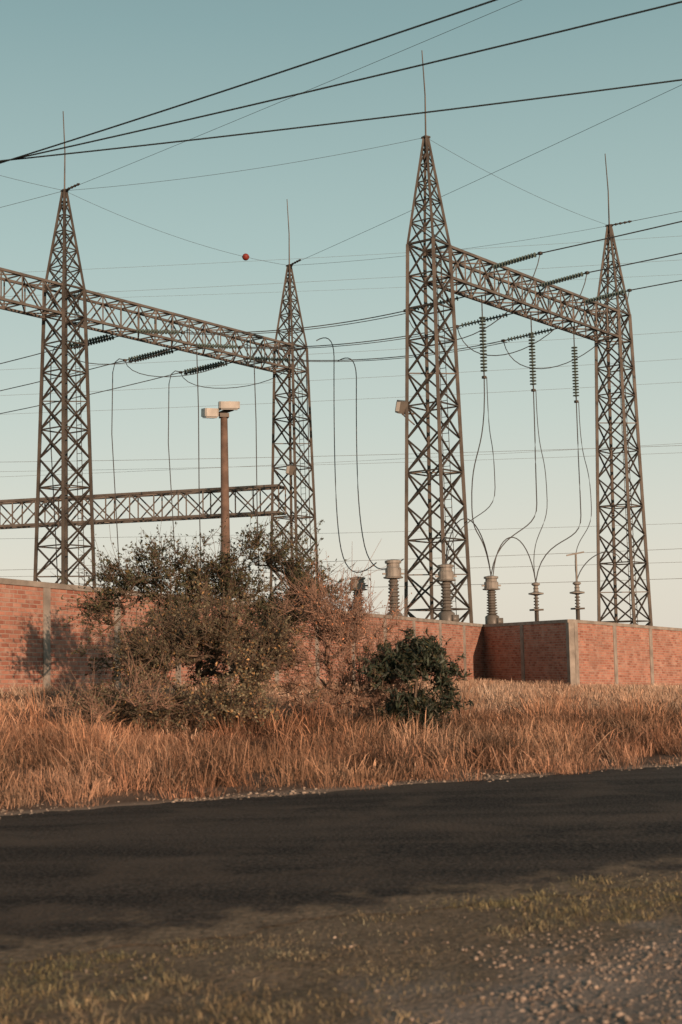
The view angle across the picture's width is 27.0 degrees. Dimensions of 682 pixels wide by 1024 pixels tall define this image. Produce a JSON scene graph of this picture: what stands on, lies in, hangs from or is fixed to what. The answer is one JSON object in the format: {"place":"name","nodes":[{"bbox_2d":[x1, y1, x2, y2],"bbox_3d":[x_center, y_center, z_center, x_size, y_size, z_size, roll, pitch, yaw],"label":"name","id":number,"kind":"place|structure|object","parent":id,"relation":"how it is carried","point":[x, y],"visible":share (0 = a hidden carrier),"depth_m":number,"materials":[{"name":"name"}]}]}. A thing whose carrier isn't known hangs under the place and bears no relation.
{"place":"outdoors","nodes":[
{"label":"outdoors","id":0,"kind":"place"},
{"bbox_2d":[0,765,681,963],"bbox_3d":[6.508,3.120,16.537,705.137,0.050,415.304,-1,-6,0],"label":"asphalt road","id":1,"kind":"structure","parent":0,"point":[72,881],"depth_m":11.15,"materials":[{"name":"black asphalt"}]},
{"bbox_2d":[0,685,681,1023],"bbox_3d":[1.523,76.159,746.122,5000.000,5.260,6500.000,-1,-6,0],"label":"ground","id":2,"kind":"structure","parent":0,"point":[196,968],"depth_m":7.42,"materials":[{"name":"soil"}]},
{"bbox_2d":[33,111,95,586],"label":"lattice tower","id":3,"kind":"structure","parent":2,"relation":"on","point":[64,458],"depth_m":68.92,"materials":[{"name":"metal"}]},
{"bbox_2d":[65,290,291,372],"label":"lattice beam","id":4,"kind":"structure","parent":3,"relation":"attached to","point":[172,339],"depth_m":75.64,"materials":[{"name":"metal"}]},
{"bbox_2d":[69,334,111,346],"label":"insulator string","id":5,"kind":"object","parent":4,"relation":"attached to","point":[98,338],"visible":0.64,"depth_m":73.25,"materials":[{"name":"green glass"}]},
{"bbox_2d":[0,221,681,584],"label":"overhead conductors","id":6,"kind":"object","parent":5,"relation":"attached to","point":[251,348],"visible":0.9,"depth_m":72.57,"materials":[{"name":"metal"}]},
{"bbox_2d":[70,335,118,349],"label":"insulator string","id":7,"kind":"object","parent":4,"relation":"attached to","point":[112,337],"visible":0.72,"depth_m":73.56,"materials":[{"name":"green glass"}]},
{"bbox_2d":[123,348,171,361],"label":"insulator string","id":8,"kind":"object","parent":4,"relation":"attached to","point":[142,355],"visible":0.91,"depth_m":76.98,"materials":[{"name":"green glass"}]},
{"bbox_2d":[128,349,177,362],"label":"insulator string","id":9,"kind":"object","parent":4,"relation":"attached to","point":[169,352],"visible":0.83,"depth_m":77.21,"materials":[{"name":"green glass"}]},
{"bbox_2d":[132,329,184,334],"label":"insulator string","id":10,"kind":"object","parent":4,"relation":"attached to","point":[157,331],"visible":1,"depth_m":71.57,"materials":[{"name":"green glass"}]},
{"bbox_2d":[179,361,226,373],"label":"insulator string","id":11,"kind":"object","parent":4,"relation":"attached to","point":[203,366],"visible":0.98,"depth_m":80.50,"materials":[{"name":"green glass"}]},
{"bbox_2d":[184,362,229,374],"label":"insulator string","id":12,"kind":"object","parent":4,"relation":"attached to","point":[202,369],"visible":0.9,"depth_m":80.88,"materials":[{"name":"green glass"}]},
{"bbox_2d":[191,343,242,348],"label":"insulator string","id":13,"kind":"object","parent":4,"relation":"attached to","point":[199,345],"visible":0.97,"depth_m":75.12,"materials":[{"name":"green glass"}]},
{"bbox_2d":[245,356,294,361],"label":"insulator string","id":14,"kind":"object","parent":4,"relation":"attached to","point":[271,359],"visible":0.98,"depth_m":78.68,"materials":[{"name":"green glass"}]},
{"bbox_2d":[39,630,198,735],"bbox_3d":[-3.451,2.797,22.576,2.613,1.853,1.529,1,-6,-19],"label":"thorn shrub","id":15,"kind":"object","parent":2,"relation":"on","point":[92,705],"visible":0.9,"depth_m":22.57,"materials":[{"name":"brown plant"}]},
{"bbox_2d":[62,545,329,735],"bbox_3d":[-2.475,2.186,23.803,4.600,3.299,2.728,-1,-6,0],"label":"greythorn shrub","id":16,"kind":"object","parent":2,"relation":"on","point":[210,637],"visible":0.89,"depth_m":23.57,"materials":[{"name":"green plant"}]},
{"bbox_2d":[50,491,369,714],"bbox_3d":[-2.425,1.731,26.147,5.970,4.360,2.899,-1,-6,0],"label":"mesquite tree","id":17,"kind":"object","parent":2,"relation":"on","point":[143,580],"visible":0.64,"depth_m":26.02,"materials":[{"name":"green plant"}]},
{"bbox_2d":[201,401,239,571],"bbox_3d":[-3.493,0.966,41.991,1.139,8.643,0.600,0,-6,-15],"label":"street lamp","id":18,"kind":"object","parent":2,"relation":"on","point":[226,407],"visible":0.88,"depth_m":42.20,"materials":[{"name":"metal"}]},
{"bbox_2d":[0,584,484,692],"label":"brickwork","id":19,"kind":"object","parent":2,"relation":"on","point":[21,634],"visible":0.28,"depth_m":32.18,"materials":[{"name":"red brick"}]},
{"bbox_2d":[0,578,482,626],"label":"coping","id":20,"kind":"object","parent":19,"relation":"on","point":[36,584],"visible":0.33,"depth_m":32.62,"materials":[{"name":"concrete"}]},
{"bbox_2d":[43,588,466,692],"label":"posts","id":21,"kind":"object","parent":2,"relation":"on","point":[46,632],"visible":0.2,"depth_m":31.41,"materials":[{"name":"concrete"}]},
{"bbox_2d":[270,201,318,604],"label":"lattice tower","id":22,"kind":"structure","parent":2,"relation":"on","point":[290,469],"depth_m":83.23,"materials":[{"name":"metal"}]},
{"bbox_2d":[0,484,285,528],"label":"lattice beam","id":23,"kind":"structure","parent":22,"relation":"attached to","point":[184,493],"depth_m":85.44,"materials":[{"name":"metal"}]},
{"bbox_2d":[0,0,681,265],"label":"shield wires","id":24,"kind":"object","parent":22,"relation":"attached to","point":[350,152],"visible":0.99,"depth_m":67.59,"materials":[{"name":"black metal"}]},
{"bbox_2d":[242,253,248,260],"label":"aerial marker ball","id":25,"kind":"object","parent":24,"relation":"attached to","point":[245,257],"visible":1,"depth_m":80.91,"materials":[{"name":"red plastic"}]},
{"bbox_2d":[0,676,681,745],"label":"pale dry grass","id":26,"kind":"structure","parent":2,"relation":"on","point":[514,692],"depth_m":33.67,"materials":[{"name":"beige plant"}]},
{"bbox_2d":[0,758,681,819],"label":"roadside gravel","id":27,"kind":"structure","parent":2,"relation":"on","point":[271,791],"depth_m":16.86,"materials":[{"name":"grey gravel"}]},
{"bbox_2d":[236,540,459,730],"bbox_3d":[0.103,2.207,24.136,3.884,3.475,2.490,-1,-6,0],"label":"dry shrub","id":28,"kind":"object","parent":2,"relation":"on","point":[341,628],"visible":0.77,"depth_m":24.02,"materials":[{"name":"brown plant"}]},
{"bbox_2d":[347,577,367,609],"bbox_3d":[0.754,4.974,60.794,0.923,4.423,0.866,1,-6,-20],"label":"instrument transformer","id":29,"kind":"object","parent":2,"relation":"on","point":[359,581],"visible":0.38,"depth_m":60.76,"materials":[{"name":"ceramic"}]},
{"bbox_2d":[382,559,405,616],"bbox_3d":[2.194,4.464,58.330,0.923,5.061,0.866,1,-6,-20],"label":"instrument transformer","id":30,"kind":"object","parent":2,"relation":"on","point":[392,571],"visible":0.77,"depth_m":58.29,"materials":[{"name":"ceramic"}]},
{"bbox_2d":[355,627,473,737],"bbox_3d":[1.176,2.867,23.324,1.958,2.015,1.229,1,-6,-21],"label":"dark leaved shrub","id":31,"kind":"object","parent":2,"relation":"on","point":[417,658],"visible":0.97,"depth_m":23.16,"materials":[{"name":"green plant"}]},
{"bbox_2d":[395,50,472,622],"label":"lattice tower","id":32,"kind":"structure","parent":2,"relation":"on","point":[403,408],"depth_m":62.55,"materials":[{"name":"metal"}]},
{"bbox_2d":[435,564,458,621],"bbox_3d":[4.398,4.615,58.813,0.923,4.952,0.866,1,-6,-20],"label":"instrument transformer","id":33,"kind":"object","parent":2,"relation":"on","point":[446,576],"visible":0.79,"depth_m":58.75,"materials":[{"name":"ceramic"}]},
{"bbox_2d":[482,575,502,623],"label":"instrument transformer","id":34,"kind":"object","parent":2,"relation":"on","point":[490,585],"visible":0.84,"depth_m":65.70,"materials":[{"name":"ceramic"}]},
{"bbox_2d":[483,623,567,685],"bbox_3d":[7.248,5.837,55.932,0.150,2.794,7.501,1,-6,-19],"label":"brickwork","id":35,"kind":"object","parent":2,"relation":"on","point":[545,656],"visible":0.71,"depth_m":55.52,"materials":[{"name":"red brick"}]},
{"bbox_2d":[483,619,572,626],"bbox_3d":[7.219,4.397,56.077,0.220,0.140,7.701,1,-6,-19],"label":"coping","id":36,"kind":"object","parent":35,"relation":"on","point":[532,622],"visible":1,"depth_m":55.30,"materials":[{"name":"concrete"}]},
{"bbox_2d":[528,582,543,620],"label":"post insulator","id":37,"kind":"object","parent":2,"relation":"on","point":[536,593],"visible":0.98,"depth_m":66.79,"materials":[{"name":"ceramic"}]},
{"bbox_2d":[445,378,622,581],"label":"dropper conductors","id":38,"kind":"object","parent":37,"relation":"on","point":[483,543],"visible":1,"depth_m":67.00,"materials":[{"name":"metal"}]},
{"bbox_2d":[479,311,486,378],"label":"insulator string","id":39,"kind":"object","parent":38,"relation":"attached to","point":[483,337],"visible":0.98,"depth_m":66.03,"materials":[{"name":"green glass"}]},
{"bbox_2d":[528,327,535,391],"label":"insulator string","id":40,"kind":"object","parent":38,"relation":"attached to","point":[532,361],"visible":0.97,"depth_m":69.56,"materials":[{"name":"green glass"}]},
{"bbox_2d":[571,340,578,402],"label":"insulator string","id":41,"kind":"object","parent":38,"relation":"attached to","point":[575,374],"visible":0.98,"depth_m":72.95,"materials":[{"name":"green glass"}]},
{"bbox_2d":[520,623,575,686],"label":"posts","id":42,"kind":"object","parent":2,"relation":"on","point":[570,651],"visible":0.64,"depth_m":52.33,"materials":[{"name":"concrete"}]},
{"bbox_2d":[566,551,584,619],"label":"post insulator","id":43,"kind":"object","parent":2,"relation":"on","point":[577,592],"visible":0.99,"depth_m":67.83,"materials":[{"name":"ceramic"}]},
{"bbox_2d":[574,623,653,684],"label":"posts","id":44,"kind":"object","parent":2,"relation":"on","point":[615,654],"visible":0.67,"depth_m":54.82,"materials":[{"name":"concrete"}]},
{"bbox_2d":[594,154,652,625],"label":"lattice tower","id":45,"kind":"structure","parent":2,"relation":"on","point":[622,396],"depth_m":76.37,"materials":[{"name":"metal"}]},
{"bbox_2d":[425,246,618,340],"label":"lattice beam","id":46,"kind":"structure","parent":45,"relation":"attached to","point":[459,263],"depth_m":69.35,"materials":[{"name":"metal"}]},
{"bbox_2d":[403,296,463,312],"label":"insulator string","id":47,"kind":"object","parent":46,"relation":"attached to","point":[441,302],"visible":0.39,"depth_m":66.94,"materials":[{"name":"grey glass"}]},
{"bbox_2d":[456,313,513,327],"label":"insulator string","id":48,"kind":"object","parent":46,"relation":"attached to","point":[477,321],"visible":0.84,"depth_m":70.50,"materials":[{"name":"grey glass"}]},
{"bbox_2d":[488,251,542,268],"bbox_3d":[7.923,-11.465,64.916,2.992,0.329,0.233,-6,-8,42],"label":"insulator string","id":49,"kind":"object","parent":46,"relation":"attached to","point":[514,260],"visible":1,"depth_m":64.84,"materials":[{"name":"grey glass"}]},
{"bbox_2d":[501,328,557,341],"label":"insulator string","id":50,"kind":"object","parent":46,"relation":"attached to","point":[524,336],"visible":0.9,"depth_m":74.02,"materials":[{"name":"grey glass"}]},
{"bbox_2d":[536,271,589,286],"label":"insulator string","id":51,"kind":"object","parent":46,"relation":"attached to","point":[561,279],"visible":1,"depth_m":68.30,"materials":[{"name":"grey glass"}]},
{"bbox_2d":[580,289,631,303],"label":"insulator string","id":52,"kind":"object","parent":46,"relation":"attached to","point":[610,295],"visible":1,"depth_m":71.76,"materials":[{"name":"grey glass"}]},
{"bbox_2d":[578,623,681,686],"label":"brickwork","id":53,"kind":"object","parent":2,"relation":"on","point":[596,654],"visible":0.71,"depth_m":55.74,"materials":[{"name":"red brick"}]},
{"bbox_2d":[573,619,681,630],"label":"coping","id":54,"kind":"object","parent":53,"relation":"on","point":[623,625],"visible":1,"depth_m":55.60,"materials":[{"name":"concrete"}]},
{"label":"lattice tower","id":55,"kind":"object","parent":2,"relation":"on","visible":0},
{"bbox_2d":[0,267,62,318],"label":"lattice beam","id":56,"kind":"structure","parent":55,"relation":"attached to","point":[25,286],"depth_m":67.49,"materials":[{"name":"metal"}]},
{"bbox_2d":[0,0,681,163],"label":"power lines","id":57,"kind":"object","parent":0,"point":[26,156],"visible":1,"depth_m":21.35,"materials":[{"name":"black metal"}]},
{"bbox_2d":[0,696,681,812],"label":"tall dry grass","id":58,"kind":"structure","parent":0,"point":[568,763],"depth_m":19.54,"materials":[{"name":"brown plant"}]},
{"bbox_2d":[0,871,681,1023],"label":"verge grass","id":59,"kind":"structure","parent":0,"point":[199,1016],"depth_m":7.25,"materials":[{"name":"plant"}]},
{"bbox_2d":[0,669,681,791],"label":"bunch grass","id":60,"kind":"structure","parent":0,"point":[547,704],"depth_m":21.05,"materials":[{"name":"brown plant"}]},
{"bbox_2d":[0,236,681,591],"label":"distant power lines","id":61,"kind":"object","parent":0,"point":[355,455],"visible":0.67,"depth_m":104.70,"materials":[{"name":"black metal"}]},
{"bbox_2d":[0,0,681,627],"label":"sky","id":62,"kind":"structure","parent":0,"point":[104,64],"materials":[{"name":"blue"}]},
{"bbox_2d":[1,890,681,1023],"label":"gravel","id":63,"kind":"structure","parent":0,"point":[580,1007],"depth_m":6.93,"materials":[{"name":"grey gravel"}]},
{"bbox_2d":[65,183,631,265],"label":"shield wire clamps","id":64,"kind":"object","parent":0,"point":[615,224],"visible":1,"depth_m":77.15,"materials":[{"name":"grey metal"}]}
]}

